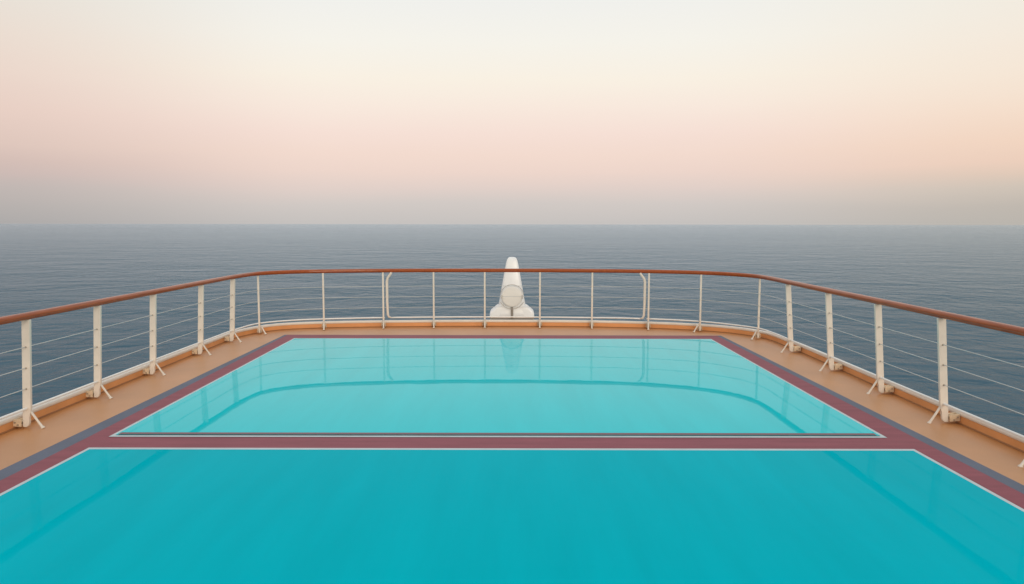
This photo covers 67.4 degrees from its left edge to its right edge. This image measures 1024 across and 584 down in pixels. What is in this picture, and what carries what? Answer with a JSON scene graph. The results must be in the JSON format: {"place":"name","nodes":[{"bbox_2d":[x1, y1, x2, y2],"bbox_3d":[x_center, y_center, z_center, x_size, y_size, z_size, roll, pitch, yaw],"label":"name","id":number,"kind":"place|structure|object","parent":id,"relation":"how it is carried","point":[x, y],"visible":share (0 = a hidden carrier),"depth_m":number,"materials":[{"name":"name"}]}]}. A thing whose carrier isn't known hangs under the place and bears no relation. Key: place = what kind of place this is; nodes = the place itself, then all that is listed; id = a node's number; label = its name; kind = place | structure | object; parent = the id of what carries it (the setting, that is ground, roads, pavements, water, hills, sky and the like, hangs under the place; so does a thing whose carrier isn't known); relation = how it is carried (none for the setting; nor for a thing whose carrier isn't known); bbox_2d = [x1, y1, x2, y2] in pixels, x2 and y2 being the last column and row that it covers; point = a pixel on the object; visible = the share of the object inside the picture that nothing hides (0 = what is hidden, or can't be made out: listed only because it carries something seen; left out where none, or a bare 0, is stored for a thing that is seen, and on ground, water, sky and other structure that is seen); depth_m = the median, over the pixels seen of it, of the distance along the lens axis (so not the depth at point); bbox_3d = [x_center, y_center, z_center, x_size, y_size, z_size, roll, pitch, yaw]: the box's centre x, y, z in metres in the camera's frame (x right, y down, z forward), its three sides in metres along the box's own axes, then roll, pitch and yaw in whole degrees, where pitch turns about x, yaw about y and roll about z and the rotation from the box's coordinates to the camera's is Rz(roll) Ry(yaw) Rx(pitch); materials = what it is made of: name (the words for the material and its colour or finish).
{"place":"outdoors","nodes":[
{"label":"outdoors","id":0,"kind":"place"},
{"bbox_2d":[0,224,1023,434],"bbox_3d":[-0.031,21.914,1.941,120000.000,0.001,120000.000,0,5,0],"label":"sea","id":1,"kind":"structure","parent":0,"point":[976,271],"depth_m":292.17,"materials":[{"name":"liquid"}]},
{"bbox_2d":[490,319,533,319],"bbox_3d":[-0.186,13.470,-10.367,9.551,20.994,56.970,0,5,0],"label":"ship hull","id":2,"kind":"object","parent":1,"relation":"on","point":[511,319],"visible":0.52,"depth_m":16.51,"materials":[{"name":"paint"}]},
{"bbox_2d":[0,326,1023,484],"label":"deck","id":3,"kind":"structure","parent":2,"relation":"on","point":[18,444],"depth_m":9.18,"materials":[{"name":"brown wood"}]},
{"bbox_2d":[0,335,1023,508],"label":"maroon band","id":4,"kind":"object","parent":3,"relation":"on","point":[896,438],"visible":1,"depth_m":7.08,"materials":[{"name":"paint"}]},
{"bbox_2d":[116,338,879,435],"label":"pool water","id":5,"kind":"structure","parent":4,"relation":"on","point":[333,385],"depth_m":9.06,"materials":[{"name":"teal liquid"}]},
{"bbox_2d":[119,432,875,434],"bbox_3d":[-0.137,1.343,7.278,7.160,0.001,0.067,0,5,0],"label":"maroon strip","id":6,"kind":"object","parent":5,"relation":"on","point":[503,433],"visible":1,"depth_m":7.28,"materials":[{"name":"red paint"}]},
{"bbox_2d":[109,338,886,437],"bbox_3d":[-0.144,1.085,10.288,7.315,0.001,6.225,0,5,0],"label":"white line","id":7,"kind":"object","parent":4,"relation":"on","point":[115,435],"visible":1,"depth_m":7.23,"materials":[{"name":"paint"}]},
{"bbox_2d":[0,449,1023,583],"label":"pool water","id":8,"kind":"structure","parent":4,"relation":"on","point":[188,516],"depth_m":5.17,"materials":[{"name":"teal liquid"}]},
{"bbox_2d":[0,448,1023,511],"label":"white line","id":9,"kind":"object","parent":4,"relation":"on","point":[918,452],"visible":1,"depth_m":6.80,"materials":[{"name":"paint"}]},
{"bbox_2d":[0,269,1023,466],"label":"ship railing","id":10,"kind":"object","parent":3,"relation":"on","point":[24,318],"visible":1,"depth_m":10.09,"materials":[{"name":"white metal"}]},
{"bbox_2d":[0,320,1023,452],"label":"deck coaming","id":11,"kind":"object","parent":3,"relation":"on","point":[967,421],"visible":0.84,"depth_m":11.85,"materials":[{"name":"paint"}]},
{"bbox_2d":[0,335,1023,493],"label":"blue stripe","id":12,"kind":"object","parent":3,"relation":"on","point":[100,426],"visible":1,"depth_m":7.50,"materials":[{"name":"grey paint"}]},
{"bbox_2d":[490,257,533,318],"bbox_3d":[0.000,-0.091,16.653,0.961,1.331,0.697,0,5,0],"label":"pedestal","id":13,"kind":"object","parent":2,"relation":"on","point":[511,306],"visible":0.94,"depth_m":16.48,"materials":[{"name":"white"}]},
{"bbox_2d":[0,0,1023,224],"label":"sky","id":14,"kind":"structure","parent":0,"point":[672,112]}
]}

